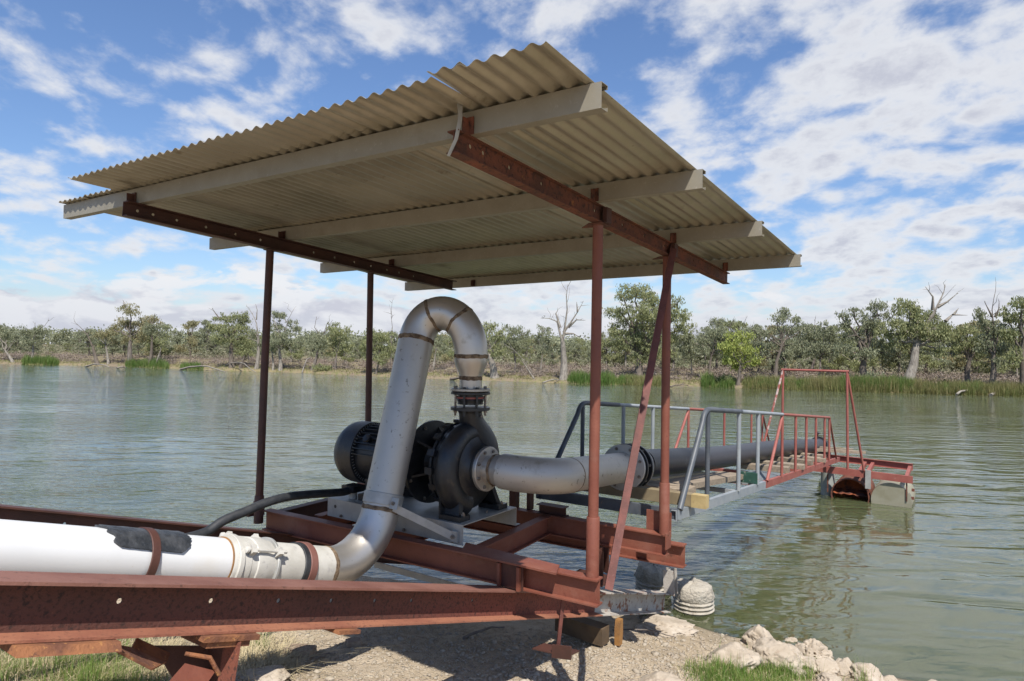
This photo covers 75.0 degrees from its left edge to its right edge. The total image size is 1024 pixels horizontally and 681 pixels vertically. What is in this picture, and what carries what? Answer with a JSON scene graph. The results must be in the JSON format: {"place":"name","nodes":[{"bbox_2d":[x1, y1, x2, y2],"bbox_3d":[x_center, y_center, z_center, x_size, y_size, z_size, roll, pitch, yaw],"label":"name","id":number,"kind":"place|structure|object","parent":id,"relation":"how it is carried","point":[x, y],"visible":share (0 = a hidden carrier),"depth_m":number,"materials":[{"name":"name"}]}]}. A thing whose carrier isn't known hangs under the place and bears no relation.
{"place":"outdoors","nodes":[
{"label":"outdoors","id":0,"kind":"place"},
{"bbox_2d":[0,636,240,680],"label":"dry grass","id":1,"kind":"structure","parent":0,"point":[163,675],"depth_m":3.70,"materials":[{"name":"plant"}]},
{"bbox_2d":[0,344,1019,395],"bbox_3d":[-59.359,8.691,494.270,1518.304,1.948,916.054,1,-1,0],"label":"ground","id":2,"kind":"structure","parent":0,"point":[346,372],"depth_m":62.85,"materials":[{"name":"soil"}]},
{"bbox_2d":[0,323,14,361],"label":"gum tree","id":3,"kind":"object","parent":2,"relation":"on","point":[3,335],"visible":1,"depth_m":74.70,"materials":[{"name":"green plant"}]},
{"bbox_2d":[17,317,53,356],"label":"gum tree","id":4,"kind":"object","parent":2,"relation":"on","point":[40,330],"visible":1,"depth_m":74.25,"materials":[{"name":"green plant"}]},
{"bbox_2d":[76,328,102,355],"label":"woodland tree","id":5,"kind":"object","parent":2,"relation":"on","point":[87,345],"visible":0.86,"depth_m":85.14,"materials":[{"name":"green plant"}]},
{"bbox_2d":[89,328,123,363],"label":"gum tree","id":6,"kind":"object","parent":2,"relation":"on","point":[101,335],"visible":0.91,"depth_m":73.38,"materials":[{"name":"green plant"}]},
{"bbox_2d":[109,301,163,363],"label":"gum tree","id":7,"kind":"object","parent":2,"relation":"on","point":[128,325],"visible":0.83,"depth_m":72.34,"materials":[{"name":"green plant"}]},
{"bbox_2d":[141,315,167,364],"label":"gum tree","id":8,"kind":"object","parent":2,"relation":"on","point":[151,327],"visible":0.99,"depth_m":70.54,"materials":[{"name":"green plant"}]},
{"bbox_2d":[144,322,174,357],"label":"woodland tree","id":9,"kind":"object","parent":2,"relation":"on","point":[164,350],"visible":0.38,"depth_m":77.48,"materials":[{"name":"green plant"}]},
{"bbox_2d":[172,320,208,357],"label":"woodland tree","id":10,"kind":"object","parent":2,"relation":"on","point":[192,341],"visible":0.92,"depth_m":83.20,"materials":[{"name":"green plant"}]},
{"bbox_2d":[191,319,220,355],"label":"woodland tree","id":11,"kind":"object","parent":2,"relation":"on","point":[206,342],"visible":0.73,"depth_m":80.68,"materials":[{"name":"green plant"}]},
{"bbox_2d":[205,308,259,367],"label":"gum tree","id":12,"kind":"object","parent":2,"relation":"on","point":[241,326],"visible":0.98,"depth_m":65.87,"materials":[{"name":"green plant"}]},
{"bbox_2d":[246,304,261,368],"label":"gum tree","id":13,"kind":"object","parent":2,"relation":"on","point":[251,333],"visible":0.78,"depth_m":64.66,"materials":[{"name":"plant"}]},
{"bbox_2d":[270,305,311,370],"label":"gum tree","id":14,"kind":"object","parent":2,"relation":"on","point":[283,336],"visible":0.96,"depth_m":63.72,"materials":[{"name":"green plant"}]},
{"bbox_2d":[302,317,332,369],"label":"gum tree","id":15,"kind":"object","parent":2,"relation":"on","point":[318,337],"visible":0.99,"depth_m":62.46,"materials":[{"name":"green plant"}]},
{"bbox_2d":[321,321,356,368],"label":"gum tree","id":16,"kind":"object","parent":2,"relation":"on","point":[337,344],"visible":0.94,"depth_m":62.53,"materials":[{"name":"green plant"}]},
{"bbox_2d":[356,328,396,373],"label":"gum tree","id":17,"kind":"object","parent":2,"relation":"on","point":[388,348],"visible":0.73,"depth_m":57.92,"materials":[{"name":"green plant"}]},
{"bbox_2d":[20,353,736,387],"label":"reed bed","id":18,"kind":"object","parent":2,"relation":"on","point":[582,377],"visible":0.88,"depth_m":50.48,"materials":[{"name":"plant"}]},
{"bbox_2d":[432,334,449,368],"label":"gum tree","id":19,"kind":"object","parent":2,"relation":"on","point":[438,342],"visible":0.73,"depth_m":59.12,"materials":[{"name":"green plant"}]},
{"bbox_2d":[481,320,511,378],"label":"gum tree","id":20,"kind":"object","parent":2,"relation":"on","point":[493,347],"visible":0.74,"depth_m":53.08,"materials":[{"name":"green plant"}]},
{"bbox_2d":[0,324,1017,365],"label":"woodland","id":21,"kind":"object","parent":2,"relation":"on","point":[54,337],"visible":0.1,"depth_m":140.97,"materials":[{"name":"green plant"}]},
{"bbox_2d":[0,350,1019,383],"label":"dry scrub","id":22,"kind":"object","parent":2,"relation":"on","point":[721,370],"visible":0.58,"depth_m":60.23,"materials":[{"name":"plant"}]},
{"bbox_2d":[0,341,1019,375],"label":"undergrowth","id":23,"kind":"object","parent":2,"relation":"on","point":[223,353],"visible":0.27,"depth_m":71.87,"materials":[{"name":"plant"}]},
{"bbox_2d":[501,324,530,373],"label":"gum tree","id":24,"kind":"object","parent":2,"relation":"on","point":[515,332],"visible":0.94,"depth_m":55.76,"materials":[{"name":"green plant"}]},
{"bbox_2d":[529,324,555,372],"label":"gum tree","id":25,"kind":"object","parent":2,"relation":"on","point":[545,337],"visible":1,"depth_m":56.04,"materials":[{"name":"green plant"}]},
{"bbox_2d":[543,281,584,379],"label":"dead tree","id":26,"kind":"object","parent":2,"relation":"on","point":[563,372],"visible":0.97,"depth_m":51.11,"materials":[{"name":"wood"}]},
{"bbox_2d":[589,326,619,367],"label":"woodland tree","id":27,"kind":"object","parent":2,"relation":"on","point":[607,357],"visible":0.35,"depth_m":63.22,"materials":[{"name":"green plant"}]},
{"bbox_2d":[613,328,636,367],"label":"woodland tree","id":28,"kind":"object","parent":2,"relation":"on","point":[625,359],"visible":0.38,"depth_m":62.51,"materials":[{"name":"green plant"}]},
{"bbox_2d":[602,283,697,376],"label":"gum tree","id":29,"kind":"object","parent":2,"relation":"on","point":[640,337],"visible":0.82,"depth_m":51.88,"materials":[{"name":"green plant"}]},
{"bbox_2d":[659,334,688,370],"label":"woodland tree","id":30,"kind":"object","parent":2,"relation":"on","point":[677,361],"visible":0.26,"depth_m":60.87,"materials":[{"name":"green plant"}]},
{"bbox_2d":[672,329,710,374],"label":"gum tree","id":31,"kind":"object","parent":2,"relation":"on","point":[686,341],"visible":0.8,"depth_m":53.78,"materials":[{"name":"green plant"}]},
{"bbox_2d":[687,316,735,374],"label":"gum tree","id":32,"kind":"object","parent":2,"relation":"on","point":[718,334],"visible":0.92,"depth_m":51.83,"materials":[{"name":"green plant"}]},
{"bbox_2d":[701,316,734,368],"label":"woodland tree","id":33,"kind":"object","parent":2,"relation":"on","point":[718,323],"visible":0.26,"depth_m":61.96,"materials":[{"name":"green plant"}]},
{"bbox_2d":[716,328,765,385],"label":"gum tree","id":34,"kind":"object","parent":2,"relation":"on","point":[730,346],"visible":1,"depth_m":47.57,"materials":[{"name":"green plant"}]},
{"bbox_2d":[744,324,774,371],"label":"woodland tree","id":35,"kind":"object","parent":2,"relation":"on","point":[756,338],"visible":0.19,"depth_m":59.46,"materials":[{"name":"green plant"}]},
{"bbox_2d":[748,324,795,373],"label":"woodland tree","id":36,"kind":"object","parent":2,"relation":"on","point":[764,362],"visible":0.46,"depth_m":57.15,"materials":[{"name":"green plant"}]},
{"bbox_2d":[739,307,814,376],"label":"gum tree","id":37,"kind":"object","parent":2,"relation":"on","point":[783,318],"visible":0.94,"depth_m":50.99,"materials":[{"name":"green plant"}]},
{"bbox_2d":[768,324,796,375],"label":"woodland tree","id":38,"kind":"object","parent":2,"relation":"on","point":[786,355],"visible":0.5,"depth_m":54.45,"materials":[{"name":"green plant"}]},
{"bbox_2d":[789,323,837,369],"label":"woodland tree","id":39,"kind":"object","parent":2,"relation":"on","point":[803,363],"visible":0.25,"depth_m":57.94,"materials":[{"name":"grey plant"}]},
{"bbox_2d":[799,317,842,375],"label":"gum tree","id":40,"kind":"object","parent":2,"relation":"on","point":[829,332],"visible":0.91,"depth_m":50.71,"materials":[{"name":"green plant"}]},
{"bbox_2d":[622,372,1023,396],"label":"reed bed","id":41,"kind":"object","parent":2,"relation":"on","point":[827,383],"visible":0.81,"depth_m":44.49,"materials":[{"name":"plant"}]},
{"bbox_2d":[817,337,843,374],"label":"woodland tree","id":42,"kind":"object","parent":2,"relation":"on","point":[832,366],"visible":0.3,"depth_m":54.53,"materials":[{"name":"green plant"}]},
{"bbox_2d":[821,324,857,374],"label":"woodland tree","id":43,"kind":"object","parent":2,"relation":"on","point":[842,358],"visible":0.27,"depth_m":54.52,"materials":[{"name":"green plant"}]},
{"bbox_2d":[844,326,879,375],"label":"woodland tree","id":44,"kind":"object","parent":2,"relation":"on","point":[850,363],"visible":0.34,"depth_m":52.37,"materials":[{"name":"green plant"}]},
{"bbox_2d":[831,298,897,376],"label":"gum tree","id":45,"kind":"object","parent":2,"relation":"on","point":[867,350],"visible":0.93,"depth_m":47.54,"materials":[{"name":"green plant"}]},
{"bbox_2d":[880,336,908,373],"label":"woodland tree","id":46,"kind":"object","parent":2,"relation":"on","point":[899,354],"visible":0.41,"depth_m":58.81,"materials":[{"name":"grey plant"}]},
{"bbox_2d":[873,280,961,379],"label":"gum tree","id":47,"kind":"object","parent":2,"relation":"on","point":[914,329],"visible":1,"depth_m":46.13,"materials":[{"name":"green plant"}]},
{"bbox_2d":[893,321,945,368],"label":"woodland tree","id":48,"kind":"object","parent":2,"relation":"on","point":[908,347],"visible":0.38,"depth_m":54.90,"materials":[{"name":"green plant"}]},
{"bbox_2d":[919,329,950,372],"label":"woodland tree","id":49,"kind":"object","parent":2,"relation":"on","point":[927,352],"visible":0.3,"depth_m":56.35,"materials":[{"name":"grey plant"}]},
{"bbox_2d":[947,322,1001,382],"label":"gum tree","id":50,"kind":"object","parent":2,"relation":"on","point":[969,343],"visible":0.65,"depth_m":46.67,"materials":[{"name":"green plant"}]},
{"bbox_2d":[939,319,1010,374],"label":"woodland tree","id":51,"kind":"object","parent":2,"relation":"on","point":[962,363],"visible":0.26,"depth_m":59.29,"materials":[{"name":"green plant"}]},
{"bbox_2d":[971,334,1013,375],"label":"woodland tree","id":52,"kind":"object","parent":2,"relation":"on","point":[986,366],"visible":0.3,"depth_m":50.59,"materials":[{"name":"green plant"}]},
{"bbox_2d":[972,278,1014,386],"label":"gum tree","id":53,"kind":"object","parent":2,"relation":"on","point":[992,349],"visible":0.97,"depth_m":43.97,"materials":[{"name":"green plant"}]},
{"bbox_2d":[995,295,1023,387],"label":"gum tree","id":54,"kind":"object","parent":2,"relation":"on","point":[1015,356],"visible":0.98,"depth_m":43.13,"materials":[{"name":"green plant"}]},
{"bbox_2d":[0,364,1023,680],"bbox_3d":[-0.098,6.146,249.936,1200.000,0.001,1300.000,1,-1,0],"label":"water","id":55,"kind":"structure","parent":0,"point":[928,584],"depth_m":12.24,"materials":[{"name":"green liquid"}]},
{"bbox_2d":[673,576,714,615],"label":"concrete pier","id":56,"kind":"structure","parent":55,"relation":"in","point":[694,596],"depth_m":6.14,"materials":[{"name":"concrete"}]},
{"bbox_2d":[821,472,834,495],"bbox_3d":[5.451,2.745,11.523,0.224,1.030,0.224,1,-1,0],"label":"pile","id":57,"kind":"object","parent":55,"relation":"in","point":[831,480],"depth_m":11.44,"materials":[{"name":"metal"}]},
{"bbox_2d":[831,475,874,502],"bbox_3d":[5.864,2.596,11.464,0.588,0.588,0.900,0,-1,34],"label":"drum","id":58,"kind":"object","parent":55,"relation":"on","point":[848,486],"visible":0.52,"depth_m":11.31,"materials":[{"name":"metal"}]},
{"bbox_2d":[871,480,914,507],"bbox_3d":[6.361,2.599,11.128,0.588,0.588,0.900,0,-1,34],"label":"drum","id":59,"kind":"object","parent":55,"relation":"on","point":[886,492],"visible":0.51,"depth_m":10.78,"materials":[{"name":"plastic"}]},
{"bbox_2d":[813,453,914,500],"bbox_3d":[5.918,2.310,11.429,1.715,0.512,1.050,0,-1,34],"label":"pontoon frame","id":60,"kind":"object","parent":59,"relation":"on","point":[868,474],"visible":0.81,"depth_m":11.15,"materials":[{"name":"red paint"}]},
{"bbox_2d":[536,401,839,520],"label":"walkway","id":61,"kind":"structure","parent":60,"relation":"on","point":[769,478],"depth_m":6.30,"materials":[{"name":"grey paint"}]},
{"bbox_2d":[583,485,708,508],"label":"timber beam","id":62,"kind":"structure","parent":61,"relation":"on","point":[697,500],"depth_m":5.23,"materials":[{"name":"wood"}]},
{"bbox_2d":[624,432,830,485],"bbox_3d":[3.614,1.720,9.425,0.380,1.546,9.697,0,-1,34],"label":"suction line","id":63,"kind":"object","parent":62,"relation":"on","point":[720,457],"visible":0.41,"depth_m":7.16,"materials":[{"name":"metal"}]},
{"bbox_2d":[645,480,695,492],"bbox_3d":[0.968,1.225,5.779,1.200,0.050,0.220,0,-1,34],"label":"timber plank","id":64,"kind":"object","parent":61,"relation":"on","point":[691,489],"visible":0.19,"depth_m":5.51,"materials":[{"name":"wood"}]},
{"bbox_2d":[650,471,742,487],"bbox_3d":[1.788,1.315,6.278,0.260,0.195,1.752,0,-1,37],"label":"timber plank","id":65,"kind":"object","parent":61,"relation":"on","point":[716,478],"visible":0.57,"depth_m":6.26,"materials":[{"name":"wood"}]},
{"bbox_2d":[741,471,757,483],"bbox_3d":[2.429,1.402,6.864,0.205,0.107,0.100,0,-1,34],"label":"end board","id":66,"kind":"object","parent":61,"relation":"on","point":[750,477],"visible":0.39,"depth_m":6.81,"materials":[{"name":"green paint"}]},
{"bbox_2d":[741,463,789,472],"bbox_3d":[3.113,1.573,8.274,0.602,0.070,0.120,0,-1,29],"label":"timber plank","id":67,"kind":"object","parent":61,"relation":"on","point":[763,467],"visible":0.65,"depth_m":8.21,"materials":[{"name":"wood"}]},
{"bbox_2d":[751,460,804,469],"bbox_3d":[3.481,1.644,8.898,0.770,0.060,0.140,0,-1,34],"label":"timber plank","id":68,"kind":"object","parent":61,"relation":"on","point":[799,466],"visible":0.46,"depth_m":8.76,"materials":[{"name":"wood"}]},
{"bbox_2d":[763,368,864,470],"bbox_3d":[4.968,1.297,11.003,1.611,1.644,0.384,1,-1,17],"label":"gantry","id":69,"kind":"object","parent":60,"relation":"on","point":[848,384],"visible":0.81,"depth_m":10.85,"materials":[{"name":"metal"}]},
{"bbox_2d":[0,0,1023,352],"label":"sky","id":70,"kind":"structure","parent":0,"point":[881,142],"materials":[{"name":"blue"}]},
{"bbox_2d":[117,576,910,680],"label":"ground","id":71,"kind":"structure","parent":0,"point":[629,622],"depth_m":4.82,"materials":[{"name":"gravel"}]},
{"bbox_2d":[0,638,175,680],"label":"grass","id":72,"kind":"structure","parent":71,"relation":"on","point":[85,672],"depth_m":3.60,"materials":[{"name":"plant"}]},
{"bbox_2d":[0,628,360,680],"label":"girder support","id":73,"kind":"object","parent":71,"relation":"on","point":[214,657],"visible":0.86,"depth_m":2.31,"materials":[{"name":"red paint"}]},
{"bbox_2d":[0,571,670,644],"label":"ramp girder","id":74,"kind":"object","parent":73,"relation":"on","point":[38,607],"visible":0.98,"depth_m":2.51,"materials":[{"name":"red metal"}]},
{"bbox_2d":[246,482,686,659],"bbox_3d":[-0.426,1.506,5.069,3.046,0.658,1.652,0,-1,31],"label":"support frame","id":75,"kind":"object","parent":74,"relation":"on","point":[497,561],"visible":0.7,"depth_m":4.72,"materials":[{"name":"red paint"}]},
{"bbox_2d":[327,405,519,545],"bbox_3d":[-0.703,0.895,4.963,1.375,0.869,0.718,0,-1,34],"label":"pump","id":76,"kind":"object","parent":75,"relation":"on","point":[441,489],"visible":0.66,"depth_m":4.65,"materials":[{"name":"metal"}]},
{"bbox_2d":[185,485,352,535],"bbox_3d":[-2.801,0.436,2.431,0.126,1.404,6.115,0,-1,33],"label":"cable conduit","id":77,"kind":"object","parent":76,"relation":"attached to","point":[218,524],"visible":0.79,"depth_m":4.29,"materials":[{"name":"black rubber"}]},
{"bbox_2d":[277,296,489,580],"bbox_3d":[-0.789,0.594,4.208,0.635,1.842,1.563,0,-1,33],"label":"discharge pipe","id":78,"kind":"object","parent":76,"relation":"attached to","point":[356,552],"visible":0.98,"depth_m":4.46,"materials":[{"name":"silver metal"}]},
{"bbox_2d":[219,531,287,578],"bbox_3d":[-1.432,1.193,3.562,0.306,0.356,0.374,0,-1,35],"label":"pipe coupling","id":79,"kind":"object","parent":78,"relation":"attached to","point":[255,556],"visible":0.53,"depth_m":3.50,"materials":[{"name":"metal"}]},
{"bbox_2d":[0,519,232,576],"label":"supply pipe","id":80,"kind":"object","parent":79,"relation":"attached to","point":[38,546],"visible":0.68,"depth_m":2.85,"materials":[{"name":"white plastic"}]},
{"bbox_2d":[95,524,191,552],"bbox_3d":[-1.697,0.914,3.108,0.172,0.182,0.394,0,-1,34],"label":"rubber patch","id":81,"kind":"object","parent":80,"relation":"on","point":[140,538],"visible":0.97,"depth_m":3.06,"materials":[{"name":"rubber"}]},
{"bbox_2d":[138,527,160,574],"bbox_3d":[-1.741,1.018,3.113,0.286,0.284,0.120,0,-1,34],"label":"pipe strap","id":82,"kind":"object","parent":80,"relation":"attached to","point":[156,553],"visible":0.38,"depth_m":3.05,"materials":[{"name":"brown metal"}]},
{"bbox_2d":[290,542,310,579],"bbox_3d":[-1.255,1.298,3.833,0.268,0.269,0.123,0,-1,34],"label":"rubber lining","id":83,"kind":"object","parent":78,"relation":"attached to","point":[307,570],"visible":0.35,"depth_m":3.77,"materials":[{"name":"rubber"}]},
{"bbox_2d":[297,541,318,579],"bbox_3d":[-1.235,1.309,3.862,0.280,0.282,0.128,0,-1,34],"label":"pipe strap","id":84,"kind":"object","parent":78,"relation":"attached to","point":[314,562],"visible":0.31,"depth_m":3.80,"materials":[{"name":"metal"}]},
{"bbox_2d":[472,444,644,493],"bbox_3d":[0.437,0.969,4.841,1.562,0.459,0.539,2,-1,-44],"label":"suction pipe","id":85,"kind":"object","parent":76,"relation":"attached to","point":[492,467],"visible":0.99,"depth_m":4.45,"materials":[{"name":"silver metal"}]},
{"bbox_2d":[59,41,801,590],"bbox_3d":[-0.525,0.221,5.025,4.317,2.373,4.065,0,-1,34],"label":"shelter","id":86,"kind":"object","parent":75,"relation":"on","point":[545,161],"visible":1,"depth_m":3.97,"materials":[{"name":"metal"}]},
{"bbox_2d":[663,567,677,595],"bbox_3d":[1.449,2.205,6.105,0.120,0.229,0.100,0,-1,34],"label":"stub post","id":87,"kind":"object","parent":74,"relation":"on","point":[670,583],"visible":0.95,"depth_m":6.08,"materials":[{"name":"white paint"}]},
{"bbox_2d":[0,504,410,564],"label":"ramp girder","id":88,"kind":"object","parent":71,"relation":"on","point":[23,513],"visible":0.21,"depth_m":3.99,"materials":[{"name":"brown metal"}]},
{"bbox_2d":[236,665,290,680],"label":"rock","id":89,"kind":"object","parent":71,"relation":"on","point":[272,673],"visible":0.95,"depth_m":3.94,"materials":[{"name":"stone"}]},
{"bbox_2d":[171,631,384,680],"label":"dry grass","id":90,"kind":"structure","parent":71,"relation":"on","point":[246,657],"depth_m":4.29,"materials":[{"name":"plant"}]},
{"bbox_2d":[282,643,316,659],"bbox_3d":[-1.424,2.092,4.474,0.206,0.083,0.106,1,-1,11],"label":"rock","id":91,"kind":"object","parent":71,"relation":"on","point":[309,648],"visible":0.55,"depth_m":4.45,"materials":[{"name":"stone"}]},
{"bbox_2d":[374,561,459,583],"bbox_3d":[-0.454,1.881,5.173,1.630,0.050,0.090,0,-1,34],"label":"edge channel","id":92,"kind":"object","parent":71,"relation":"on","point":[409,573],"visible":0.35,"depth_m":5.36,"materials":[{"name":"metal"}]},
{"bbox_2d":[235,626,742,680],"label":"pebbles","id":93,"kind":"object","parent":71,"relation":"on","point":[534,674],"visible":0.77,"depth_m":4.63,"materials":[{"name":"gravel"}]},
{"bbox_2d":[555,617,608,646],"bbox_3d":[0.540,2.227,5.173,0.420,0.140,0.110,0,-1,37],"label":"timber block","id":94,"kind":"object","parent":71,"relation":"on","point":[592,631],"depth_m":5.10,"materials":[{"name":"wood"}]},
{"bbox_2d":[614,617,622,645],"bbox_3d":[0.811,2.215,5.074,0.040,0.190,0.070,0,-1,34],"label":"timber wedge","id":95,"kind":"object","parent":71,"relation":"on","point":[618,633],"visible":1,"depth_m":5.05,"materials":[{"name":"wood"}]},
{"bbox_2d":[634,561,670,591],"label":"concrete pier","id":96,"kind":"structure","parent":71,"relation":"on","point":[648,575],"depth_m":6.63,"materials":[{"name":"concrete"}]},
{"bbox_2d":[639,670,683,680],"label":"rock","id":97,"kind":"object","parent":71,"relation":"on","point":[660,675],"visible":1,"depth_m":4.30,"materials":[{"name":"stone"}]},
{"bbox_2d":[635,614,698,637],"bbox_3d":[1.262,2.400,5.583,0.486,0.128,0.422,1,-1,-30],"label":"rock","id":98,"kind":"object","parent":71,"relation":"on","point":[669,625],"visible":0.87,"depth_m":5.53,"materials":[{"name":"stone"}]},
{"bbox_2d":[705,642,763,671],"bbox_3d":[1.633,2.362,4.920,0.397,0.225,0.349,0,-1,35],"label":"rock","id":99,"kind":"object","parent":71,"relation":"on","point":[729,650],"visible":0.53,"depth_m":4.87,"materials":[{"name":"stone"}]},
{"bbox_2d":[672,651,819,680],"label":"grass","id":100,"kind":"structure","parent":71,"relation":"on","point":[710,672],"depth_m":4.65,"materials":[{"name":"plant"}]},
{"bbox_2d":[742,624,772,645],"bbox_3d":[1.986,2.408,5.380,0.255,0.234,0.192,0,-1,28],"label":"rock","id":101,"kind":"object","parent":71,"relation":"on","point":[752,635],"visible":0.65,"depth_m":5.35,"materials":[{"name":"stone"}]},
{"bbox_2d":[752,637,804,668],"bbox_3d":[1.981,2.400,4.980,0.348,0.285,0.378,2,-1,-44],"label":"rock","id":102,"kind":"object","parent":71,"relation":"on","point":[765,648],"visible":0.63,"depth_m":4.92,"materials":[{"name":"stone"}]},
{"bbox_2d":[795,638,834,660],"bbox_3d":[2.400,2.509,5.310,0.324,0.250,0.278,1,-1,0],"label":"rock","id":103,"kind":"object","parent":71,"relation":"on","point":[813,647],"visible":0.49,"depth_m":5.27,"materials":[{"name":"stone"}]},
{"bbox_2d":[815,657,839,675],"bbox_3d":[2.318,2.420,4.913,0.200,0.158,0.189,1,-1,0],"label":"rock","id":104,"kind":"object","parent":71,"relation":"on","point":[831,667],"visible":0.73,"depth_m":4.88,"materials":[{"name":"stone"}]},
{"bbox_2d":[835,657,852,676],"bbox_3d":[2.447,2.420,4.904,0.190,0.182,0.167,1,-1,-33],"label":"rock","id":105,"kind":"object","parent":71,"relation":"on","point":[844,665],"visible":0.54,"depth_m":4.87,"materials":[{"name":"stone"}]},
{"bbox_2d":[847,662,883,680],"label":"rock","id":106,"kind":"object","parent":71,"relation":"on","point":[876,674],"visible":0.88,"depth_m":4.79,"materials":[{"name":"stone"}]},
{"bbox_2d":[251,632,883,680],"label":"rocks","id":107,"kind":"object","parent":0,"point":[862,678],"depth_m":4.71,"materials":[{"name":"stone"}]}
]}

